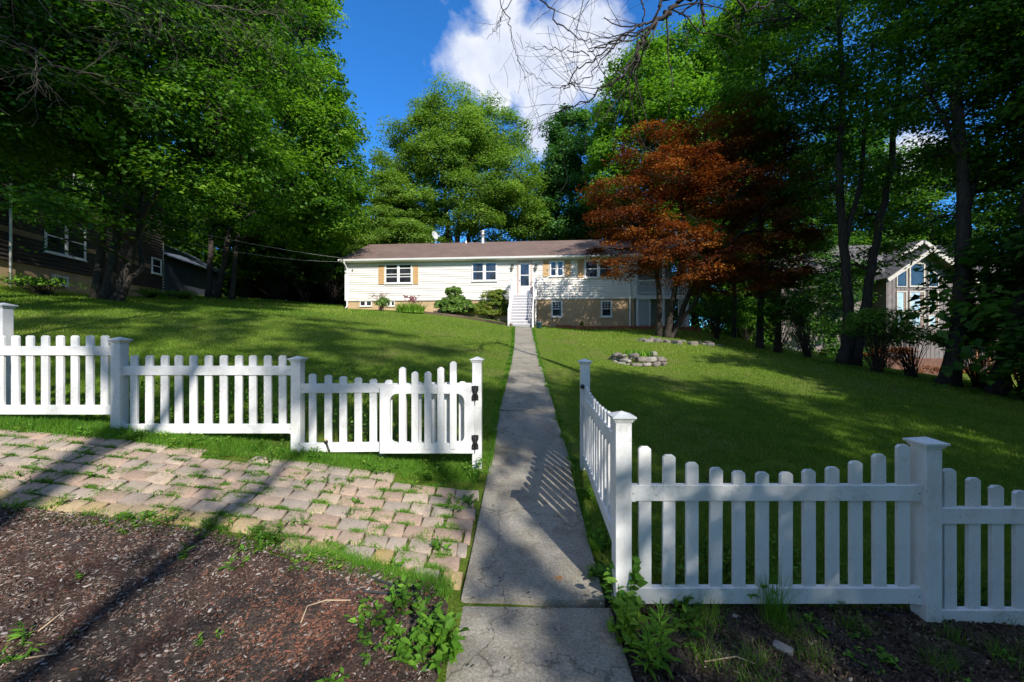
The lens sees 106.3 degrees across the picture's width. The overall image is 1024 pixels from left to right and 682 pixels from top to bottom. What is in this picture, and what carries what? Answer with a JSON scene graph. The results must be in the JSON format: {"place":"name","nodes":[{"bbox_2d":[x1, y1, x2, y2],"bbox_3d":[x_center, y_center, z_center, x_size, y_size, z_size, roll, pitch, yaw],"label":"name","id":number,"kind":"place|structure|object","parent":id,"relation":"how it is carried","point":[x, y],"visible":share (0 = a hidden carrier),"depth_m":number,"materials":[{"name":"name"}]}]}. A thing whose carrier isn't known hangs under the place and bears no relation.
{"place":"outdoors","nodes":[
{"label":"outdoors","id":0,"kind":"place"},
{"bbox_2d":[0,429,478,589],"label":"paver path","id":1,"kind":"structure","parent":0,"point":[192,500],"depth_m":3.30,"materials":[{"name":"beige stone"}]},
{"bbox_2d":[107,506,178,533],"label":"weed","id":2,"kind":"object","parent":1,"relation":"on","point":[139,525],"visible":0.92,"depth_m":2.81,"materials":[{"name":"green plant"}]},
{"bbox_2d":[0,427,474,581],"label":"joint weeds","id":3,"kind":"object","parent":1,"relation":"on","point":[220,512],"visible":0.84,"depth_m":3.30,"materials":[{"name":"green plant"}]},
{"bbox_2d":[443,492,477,510],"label":"weed","id":4,"kind":"object","parent":1,"relation":"on","point":[467,499],"visible":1,"depth_m":3.56,"materials":[{"name":"green plant"}]},
{"bbox_2d":[0,415,478,484],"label":"long grass","id":5,"kind":"structure","parent":0,"point":[64,425],"depth_m":4.06,"materials":[{"name":"green plant"}]},
{"bbox_2d":[0,284,1023,681],"bbox_3d":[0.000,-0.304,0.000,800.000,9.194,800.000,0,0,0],"label":"ground","id":6,"kind":"structure","parent":0,"point":[456,604],"depth_m":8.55,"materials":[{"name":"plant"}]},
{"bbox_2d":[0,303,17,404],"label":"fence post","id":7,"kind":"object","parent":6,"relation":"on","point":[7,320],"visible":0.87,"depth_m":4.41,"materials":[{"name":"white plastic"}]},
{"bbox_2d":[0,272,96,295],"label":"bush","id":8,"kind":"object","parent":6,"relation":"on","point":[41,282],"visible":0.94,"depth_m":12.18,"materials":[{"name":"green plant"}]},
{"bbox_2d":[0,0,160,166],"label":"maple tree","id":9,"kind":"object","parent":6,"relation":"on","point":[10,93],"visible":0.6,"depth_m":10.43,"materials":[{"name":"green plant"}]},
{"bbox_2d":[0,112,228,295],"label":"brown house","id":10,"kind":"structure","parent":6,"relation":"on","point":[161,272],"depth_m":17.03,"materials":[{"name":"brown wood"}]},
{"bbox_2d":[44,220,87,261],"bbox_3d":[-19.112,-4.322,16.486,0.085,1.475,1.909,0,0,-11],"label":"window","id":11,"kind":"structure","parent":10,"relation":"in","point":[59,247],"depth_m":16.40,"materials":[{"name":"white glass"}]},
{"bbox_2d":[151,257,162,275],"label":"window","id":12,"kind":"structure","parent":10,"relation":"in","point":[156,264],"depth_m":21.81,"materials":[{"name":"white glass"}]},
{"bbox_2d":[43,101,213,268],"bbox_3d":[-26.648,-8.596,24.013,9.214,14.513,14.183,0,0,15],"label":"woodland tree","id":13,"kind":"object","parent":6,"relation":"on","point":[173,245],"depth_m":27.56,"materials":[{"name":"green plant"}]},
{"bbox_2d":[129,287,172,297],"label":"bush","id":14,"kind":"object","parent":6,"relation":"on","point":[154,292],"visible":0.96,"depth_m":19.97,"materials":[{"name":"green plant"}]},
{"bbox_2d":[0,0,330,301],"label":"maple tree","id":15,"kind":"object","parent":6,"relation":"on","point":[128,160],"visible":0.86,"depth_m":11.96,"materials":[{"name":"green plant"}]},
{"bbox_2d":[0,0,343,125],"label":"bare tree","id":16,"kind":"object","parent":6,"relation":"on","point":[145,26],"visible":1,"depth_m":7.19,"materials":[{"name":"brown wood"}]},
{"bbox_2d":[166,289,198,298],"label":"bush","id":17,"kind":"object","parent":6,"relation":"on","point":[188,294],"visible":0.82,"depth_m":21.46,"materials":[{"name":"green plant"}]},
{"bbox_2d":[0,504,447,681],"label":"mulch bed","id":18,"kind":"object","parent":6,"relation":"on","point":[65,664],"visible":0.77,"depth_m":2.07,"materials":[{"name":"brown wood"}]},
{"bbox_2d":[0,620,47,662],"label":"weed","id":19,"kind":"object","parent":18,"relation":"on","point":[14,636],"visible":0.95,"depth_m":1.81,"materials":[{"name":"green plant"}]},
{"bbox_2d":[228,525,283,552],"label":"weed","id":20,"kind":"object","parent":18,"relation":"on","point":[261,545],"visible":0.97,"depth_m":2.72,"materials":[{"name":"green plant"}]},
{"bbox_2d":[286,536,350,571],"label":"weed","id":21,"kind":"object","parent":18,"relation":"on","point":[295,561],"visible":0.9,"depth_m":2.60,"materials":[{"name":"green plant"}]},
{"bbox_2d":[313,628,399,681],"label":"weed","id":22,"kind":"object","parent":18,"relation":"on","point":[367,641],"visible":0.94,"depth_m":1.91,"materials":[{"name":"green plant"}]},
{"bbox_2d":[344,573,444,650],"bbox_3d":[-0.646,1.546,2.194,0.583,0.213,0.592,0,0,0],"label":"weed","id":23,"kind":"object","parent":18,"relation":"on","point":[391,621],"visible":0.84,"depth_m":2.24,"materials":[{"name":"green plant"}]},
{"bbox_2d":[389,602,468,674],"bbox_3d":[-0.402,1.544,1.996,0.346,0.260,0.420,0,0,29],"label":"weed","id":24,"kind":"object","parent":18,"relation":"on","point":[454,644],"visible":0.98,"depth_m":1.99,"materials":[{"name":"green plant"}]},
{"bbox_2d":[129,384,319,422],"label":"grass","id":25,"kind":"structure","parent":6,"relation":"on","point":[171,417],"depth_m":4.45,"materials":[{"name":"green plant"}]},
{"bbox_2d":[0,496,456,602],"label":"edge weeds","id":26,"kind":"object","parent":6,"relation":"on","point":[438,580],"visible":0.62,"depth_m":2.66,"materials":[{"name":"green plant"}]},
{"bbox_2d":[0,335,483,469],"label":"picket fence","id":27,"kind":"object","parent":6,"relation":"on","point":[117,370],"visible":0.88,"depth_m":4.16,"materials":[{"name":"white plastic"}]},
{"bbox_2d":[380,361,477,452],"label":"garden gate","id":28,"kind":"structure","parent":27,"relation":"attached to","point":[468,443],"depth_m":4.11,"materials":[{"name":"white plastic"}]},
{"bbox_2d":[139,65,358,298],"bbox_3d":[-21.615,-14.556,32.142,16.422,22.311,13.701,0,0,-30],"label":"oak tree","id":29,"kind":"object","parent":6,"relation":"on","point":[247,291],"visible":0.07,"depth_m":30.80,"materials":[{"name":"green plant"}]},
{"bbox_2d":[139,360,358,439],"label":"grass","id":30,"kind":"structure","parent":6,"relation":"on","point":[261,417],"depth_m":4.38,"materials":[{"name":"green plant"}]},
{"bbox_2d":[213,256,291,297],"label":"bush","id":31,"kind":"object","parent":6,"relation":"on","point":[255,279],"visible":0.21,"depth_m":32.20,"materials":[{"name":"green plant"}]},
{"bbox_2d":[193,190,330,300],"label":"woodland tree","id":32,"kind":"object","parent":6,"relation":"on","point":[239,293],"visible":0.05,"depth_m":35.42,"materials":[{"name":"green plant"}]},
{"bbox_2d":[164,0,377,299],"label":"maple tree","id":33,"kind":"object","parent":6,"relation":"on","point":[324,112],"visible":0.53,"depth_m":23.12,"materials":[{"name":"green plant"}]},
{"bbox_2d":[238,215,344,302],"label":"woodland tree","id":34,"kind":"object","parent":6,"relation":"on","point":[266,296],"visible":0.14,"depth_m":33.60,"materials":[{"name":"green plant"}]},
{"bbox_2d":[242,106,393,294],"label":"oak tree","id":35,"kind":"object","parent":6,"relation":"on","point":[357,150],"visible":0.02,"depth_m":42.11,"materials":[{"name":"green plant"}]},
{"bbox_2d":[303,249,348,304],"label":"bush","id":36,"kind":"object","parent":6,"relation":"on","point":[337,269],"visible":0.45,"depth_m":30.92,"materials":[{"name":"green plant"}]},
{"bbox_2d":[305,176,387,304],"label":"woodland tree","id":37,"kind":"object","parent":6,"relation":"on","point":[322,296],"visible":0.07,"depth_m":37.75,"materials":[{"name":"green plant"}]},
{"bbox_2d":[366,290,390,310],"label":"shrub","id":38,"kind":"object","parent":6,"relation":"on","point":[381,301],"visible":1,"depth_m":23.41,"materials":[{"name":"green plant"}]},
{"bbox_2d":[306,364,471,455],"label":"grass","id":39,"kind":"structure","parent":6,"relation":"on","point":[365,414],"depth_m":4.47,"materials":[{"name":"green plant"}]},
{"bbox_2d":[330,168,453,257],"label":"locust tree","id":40,"kind":"object","parent":6,"relation":"on","point":[393,229],"visible":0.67,"depth_m":32.00,"materials":[{"name":"green plant"}]},
{"bbox_2d":[391,300,429,312],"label":"daylily","id":41,"kind":"object","parent":6,"relation":"on","point":[410,308],"visible":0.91,"depth_m":22.87,"materials":[{"name":"green plant"}]},
{"bbox_2d":[433,286,476,314],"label":"rhododendron","id":42,"kind":"object","parent":6,"relation":"on","point":[455,301],"visible":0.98,"depth_m":23.64,"materials":[{"name":"green plant"}]},
{"bbox_2d":[366,71,554,242],"bbox_3d":[-4.308,-14.211,35.875,16.135,19.175,12.460,0,0,34],"label":"locust tree","id":43,"kind":"object","parent":6,"relation":"on","point":[469,137],"visible":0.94,"depth_m":33.78,"materials":[{"name":"green plant"}]},
{"bbox_2d":[424,311,512,325],"bbox_3d":[-2.675,-1.256,22.602,6.402,1.209,1.038,0,0,26],"label":"timber edging","id":44,"kind":"object","parent":6,"relation":"on","point":[472,318],"visible":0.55,"depth_m":22.89,"materials":[{"name":"brown wood"}]},
{"bbox_2d":[467,288,508,318],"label":"yew","id":45,"kind":"object","parent":6,"relation":"on","point":[498,300],"visible":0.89,"depth_m":24.34,"materials":[{"name":"green plant"}]},
{"bbox_2d":[460,185,560,242],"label":"woodland tree","id":46,"kind":"object","parent":6,"relation":"on","point":[506,239],"visible":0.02,"depth_m":44.08,"materials":[{"name":"green plant"}]},
{"bbox_2d":[338,230,697,326],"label":"ranch house","id":47,"kind":"structure","parent":6,"relation":"on","point":[551,283],"depth_m":24.57,"materials":[{"name":"beige plastic"}]},
{"bbox_2d":[385,263,411,283],"bbox_3d":[-7.404,-4.368,25.025,1.888,1.337,0.085,0,0,5],"label":"window","id":48,"kind":"structure","parent":47,"relation":"in","point":[394,273],"depth_m":25.02,"materials":[{"name":"white glass"}]},
{"bbox_2d":[471,262,497,281],"bbox_3d":[-1.771,-4.426,24.570,1.706,1.259,0.085,0,0,5],"label":"window","id":49,"kind":"structure","parent":47,"relation":"in","point":[481,271],"depth_m":24.57,"materials":[{"name":"white glass"}]},
{"bbox_2d":[519,263,530,294],"bbox_3d":[0.809,-3.942,24.399,0.749,2.050,0.052,0,0,5],"label":"door","id":50,"kind":"structure","parent":47,"relation":"in","point":[524,268],"depth_m":24.38,"materials":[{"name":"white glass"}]},
{"bbox_2d":[550,260,563,276],"bbox_3d":[2.824,-4.544,24.197,0.953,1.044,0.085,0,0,5],"label":"window","id":51,"kind":"structure","parent":47,"relation":"in","point":[556,267],"depth_m":24.20,"materials":[{"name":"white glass"}]},
{"bbox_2d":[551,301,562,317],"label":"window","id":52,"kind":"structure","parent":47,"relation":"in","point":[556,306],"depth_m":24.30,"materials":[{"name":"white glass"}]},
{"bbox_2d":[584,259,612,278],"bbox_3d":[5.410,-4.498,23.988,1.799,1.185,0.085,0,0,5],"label":"window","id":53,"kind":"structure","parent":47,"relation":"in","point":[591,271],"depth_m":24.01,"materials":[{"name":"clear glass"}]},
{"bbox_2d":[600,300,612,317],"bbox_3d":[5.915,-2.002,24.048,0.746,1.073,0.085,0,0,5],"label":"window","id":54,"kind":"structure","parent":47,"relation":"in","point":[606,305],"depth_m":24.06,"materials":[{"name":"clear glass"}]},
{"bbox_2d":[446,327,633,681],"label":"walkway","id":55,"kind":"structure","parent":6,"relation":"on","point":[549,561],"depth_m":2.75,"materials":[{"name":"concrete"}]},
{"bbox_2d":[481,326,606,552],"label":"edge grass","id":56,"kind":"structure","parent":6,"relation":"on","point":[593,545],"depth_m":5.15,"materials":[{"name":"green plant"}]},
{"bbox_2d":[521,103,616,240],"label":"oak tree","id":57,"kind":"object","parent":6,"relation":"on","point":[573,148],"visible":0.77,"depth_m":35.90,"materials":[{"name":"green plant"}]},
{"bbox_2d":[461,0,787,194],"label":"bare tree","id":58,"kind":"object","parent":6,"relation":"on","point":[656,19],"visible":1,"depth_m":6.37,"materials":[{"name":"brown wood"}]},
{"bbox_2d":[556,325,700,331],"bbox_3d":[6.910,-0.633,23.048,8.478,0.681,0.300,0,0,5],"label":"garden ledge","id":59,"kind":"object","parent":6,"relation":"on","point":[625,327],"visible":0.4,"depth_m":22.94,"materials":[{"name":"grey stone"}]},
{"bbox_2d":[609,349,666,366],"bbox_3d":[3.960,0.519,11.979,1.754,0.597,1.356,0,0,0],"label":"stone planter","id":60,"kind":"object","parent":6,"relation":"on","point":[652,358],"visible":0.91,"depth_m":11.55,"materials":[{"name":"grey stone"}]},
{"bbox_2d":[632,539,684,583],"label":"weed","id":61,"kind":"object","parent":6,"relation":"on","point":[681,567],"visible":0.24,"depth_m":2.70,"materials":[{"name":"green plant"}]},
{"bbox_2d":[574,8,787,326],"bbox_3d":[13.833,-13.315,30.854,17.283,24.948,10.946,0,0,0],"label":"oak tree","id":62,"kind":"object","parent":6,"relation":"on","point":[692,80],"visible":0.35,"depth_m":29.36,"materials":[{"name":"green plant"}]},
{"bbox_2d":[616,102,779,326],"bbox_3d":[20.310,-13.563,41.672,18.064,25.224,15.072,0,0,36],"label":"oak tree","id":63,"kind":"object","parent":6,"relation":"on","point":[671,272],"visible":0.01,"depth_m":39.46,"materials":[{"name":"green plant"}]},
{"bbox_2d":[675,546,731,580],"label":"weed","id":64,"kind":"object","parent":6,"relation":"on","point":[723,555],"visible":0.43,"depth_m":2.79,"materials":[{"name":"green plant"}]},
{"bbox_2d":[651,525,776,598],"bbox_3d":[1.440,1.551,2.854,0.869,0.294,0.787,0,0,34],"label":"weed","id":65,"kind":"object","parent":6,"relation":"on","point":[726,565],"visible":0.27,"depth_m":2.86,"materials":[{"name":"green plant"}]},
{"bbox_2d":[576,85,853,338],"bbox_3d":[9.809,-6.083,18.481,13.460,12.184,6.529,0,0,0],"label":"red maple","id":66,"kind":"object","parent":6,"relation":"on","point":[700,179],"visible":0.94,"depth_m":18.19,"materials":[{"name":"brown plant"}]},
{"bbox_2d":[689,298,740,339],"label":"bush","id":67,"kind":"object","parent":6,"relation":"on","point":[715,309],"visible":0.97,"depth_m":20.88,"materials":[{"name":"green plant"}]},
{"bbox_2d":[676,286,757,331],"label":"bush","id":68,"kind":"object","parent":6,"relation":"on","point":[696,313],"visible":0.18,"depth_m":30.69,"materials":[{"name":"green plant"}]},
{"bbox_2d":[669,127,809,338],"bbox_3d":[14.340,-6.268,24.793,7.848,13.501,7.654,0,0,0],"label":"boundary tree","id":69,"kind":"object","parent":6,"relation":"on","point":[735,320],"visible":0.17,"depth_m":24.85,"materials":[{"name":"green plant"}]},
{"bbox_2d":[713,297,778,340],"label":"bush","id":70,"kind":"object","parent":6,"relation":"on","point":[745,335],"visible":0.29,"depth_m":27.43,"materials":[{"name":"green plant"}]},
{"bbox_2d":[670,198,838,348],"bbox_3d":[20.169,-5.805,32.642,15.955,16.158,10.366,0,0,-9],"label":"woodland tree","id":71,"kind":"object","parent":6,"relation":"on","point":[727,332],"visible":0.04,"depth_m":30.42,"materials":[{"name":"green plant"}]},
{"bbox_2d":[691,0,850,348],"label":"boundary tree","id":72,"kind":"object","parent":6,"relation":"on","point":[759,341],"visible":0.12,"depth_m":20.51,"materials":[{"name":"green plant"}]},
{"bbox_2d":[740,283,811,353],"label":"bush","id":73,"kind":"object","parent":6,"relation":"on","point":[778,342],"visible":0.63,"depth_m":19.20,"materials":[{"name":"green plant"}]},
{"bbox_2d":[761,289,837,357],"bbox_3d":[13.714,-0.758,18.209,3.656,3.280,2.894,0,0,0],"label":"bush","id":74,"kind":"object","parent":6,"relation":"on","point":[808,307],"visible":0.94,"depth_m":18.05,"materials":[{"name":"green plant"}]},
{"bbox_2d":[578,359,1023,625],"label":"picket fence","id":75,"kind":"object","parent":6,"relation":"on","point":[921,492],"visible":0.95,"depth_m":2.44,"materials":[{"name":"white plastic"}]},
{"bbox_2d":[754,532,868,583],"bbox_3d":[2.179,1.620,2.790,0.695,0.224,0.694,0,0,24],"label":"weed","id":76,"kind":"object","parent":6,"relation":"on","point":[822,580],"visible":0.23,"depth_m":2.71,"materials":[{"name":"green plant"}]},
{"bbox_2d":[604,581,1023,681],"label":"soil bed","id":77,"kind":"object","parent":6,"relation":"on","point":[812,672],"visible":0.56,"depth_m":2.18,"materials":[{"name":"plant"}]},
{"bbox_2d":[599,556,647,620],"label":"weed","id":78,"kind":"object","parent":77,"relation":"on","point":[609,578],"visible":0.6,"depth_m":2.38,"materials":[{"name":"green plant"}]},
{"bbox_2d":[605,590,647,652],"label":"weed","id":79,"kind":"object","parent":77,"relation":"on","point":[625,619],"visible":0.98,"depth_m":2.18,"materials":[{"name":"green plant"}]},
{"bbox_2d":[630,618,664,681],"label":"weed","id":80,"kind":"object","parent":77,"relation":"on","point":[646,648],"visible":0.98,"depth_m":1.98,"materials":[{"name":"green plant"}]},
{"bbox_2d":[639,597,684,679],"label":"weed","id":81,"kind":"object","parent":77,"relation":"on","point":[664,647],"visible":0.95,"depth_m":2.02,"materials":[{"name":"green plant"}]},
{"bbox_2d":[643,581,707,639],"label":"weed","id":82,"kind":"object","parent":77,"relation":"on","point":[689,617],"visible":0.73,"depth_m":2.29,"materials":[{"name":"green plant"}]},
{"bbox_2d":[747,542,809,626],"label":"tall grass","id":83,"kind":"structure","parent":77,"relation":"on","point":[773,613],"depth_m":2.35,"materials":[{"name":"green plant"}]},
{"bbox_2d":[637,566,1023,681],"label":"weeds","id":84,"kind":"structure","parent":77,"relation":"on","point":[714,607],"depth_m":2.22,"materials":[{"name":"green plant"}]},
{"bbox_2d":[804,612,859,639],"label":"weed","id":85,"kind":"object","parent":77,"relation":"on","point":[818,628],"visible":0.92,"depth_m":2.27,"materials":[{"name":"green plant"}]},
{"bbox_2d":[874,644,902,670],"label":"weed","id":86,"kind":"object","parent":77,"relation":"on","point":[889,656],"visible":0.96,"depth_m":2.11,"materials":[{"name":"green plant"}]},
{"bbox_2d":[765,225,880,363],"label":"woodland tree","id":87,"kind":"object","parent":6,"relation":"on","point":[830,351],"visible":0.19,"depth_m":27.41,"materials":[{"name":"green plant"}]},
{"bbox_2d":[699,0,991,366],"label":"boundary tree","id":88,"kind":"object","parent":6,"relation":"on","point":[804,21],"visible":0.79,"depth_m":16.58,"materials":[{"name":"green plant"}]},
{"bbox_2d":[770,121,955,244],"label":"oak tree","id":89,"kind":"object","parent":6,"relation":"on","point":[874,153],"visible":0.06,"depth_m":34.00,"materials":[{"name":"green plant"}]},
{"bbox_2d":[778,114,951,243],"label":"oak tree","id":90,"kind":"object","parent":6,"relation":"on","point":[871,147],"visible":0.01,"depth_m":39.73,"materials":[{"name":"green plant"}]},
{"bbox_2d":[811,306,924,373],"bbox_3d":[13.110,-0.045,13.977,2.913,2.505,2.749,0,0,0],"label":"bush","id":91,"kind":"object","parent":6,"relation":"on","point":[877,363],"visible":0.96,"depth_m":13.86,"materials":[{"name":"green plant"}]},
{"bbox_2d":[725,240,1014,376],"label":"gabled house","id":92,"kind":"structure","parent":6,"relation":"on","point":[896,287],"depth_m":27.00,"materials":[{"name":"grey wood"}]},
{"bbox_2d":[896,291,906,311],"bbox_3d":[27.371,-2.790,26.970,0.742,1.440,0.060,0,0,0],"label":"window","id":93,"kind":"structure","parent":92,"relation":"in","point":[901,296],"depth_m":26.97,"materials":[{"name":"clear glass"}]},
{"bbox_2d":[909,263,924,286],"bbox_3d":[28.451,-4.649,26.970,1.103,1.737,0.060,0,0,0],"label":"window","id":94,"kind":"structure","parent":92,"relation":"in","point":[915,278],"depth_m":26.97,"materials":[{"name":"clear glass"}]},
{"bbox_2d":[863,345,919,367],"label":"bush","id":95,"kind":"object","parent":6,"relation":"on","point":[892,363],"visible":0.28,"depth_m":23.80,"materials":[{"name":"green plant"}]},
{"bbox_2d":[846,319,942,377],"bbox_3d":[14.283,0.295,14.304,3.018,2.194,2.411,0,0,-37],"label":"bush","id":96,"kind":"object","parent":6,"relation":"on","point":[909,366],"visible":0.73,"depth_m":13.92,"materials":[{"name":"green plant"}]},
{"bbox_2d":[822,0,1023,387],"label":"boundary tree","id":97,"kind":"object","parent":6,"relation":"on","point":[957,139],"visible":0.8,"depth_m":13.02,"materials":[{"name":"green plant"}]},
{"bbox_2d":[850,145,1017,284],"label":"oak tree","id":98,"kind":"object","parent":6,"relation":"on","point":[944,238],"visible":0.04,"depth_m":32.63,"materials":[{"name":"green plant"}]},
{"bbox_2d":[887,0,1023,396],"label":"boundary tree","id":99,"kind":"object","parent":6,"relation":"on","point":[997,388],"visible":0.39,"depth_m":12.53,"materials":[{"name":"green plant"}]},
{"bbox_2d":[894,183,1023,333],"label":"woodland tree","id":100,"kind":"object","parent":6,"relation":"on","point":[993,220],"visible":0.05,"depth_m":34.79,"materials":[{"name":"green plant"}]},
{"bbox_2d":[902,75,1023,399],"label":"woodland tree","id":101,"kind":"object","parent":6,"relation":"on","point":[994,310],"visible":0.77,"depth_m":12.04,"materials":[{"name":"green plant"}]},
{"bbox_2d":[928,318,1001,387],"bbox_3d":[16.475,0.409,13.882,3.542,2.640,1.944,0,0,-20],"label":"bush","id":102,"kind":"object","parent":6,"relation":"on","point":[974,335],"visible":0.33,"depth_m":13.61,"materials":[{"name":"green plant"}]},
{"bbox_2d":[973,336,1023,397],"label":"bush","id":103,"kind":"object","parent":6,"relation":"on","point":[1000,353],"visible":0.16,"depth_m":12.25,"materials":[{"name":"green plant"}]},
{"bbox_2d":[982,322,1023,382],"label":"bush","id":104,"kind":"object","parent":6,"relation":"on","point":[1011,361],"visible":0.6,"depth_m":11.05,"materials":[{"name":"green plant"}]},
{"bbox_2d":[72,0,1023,326],"label":"sky","id":105,"kind":"structure","parent":0,"point":[389,48],"materials":[{"name":"blue"}]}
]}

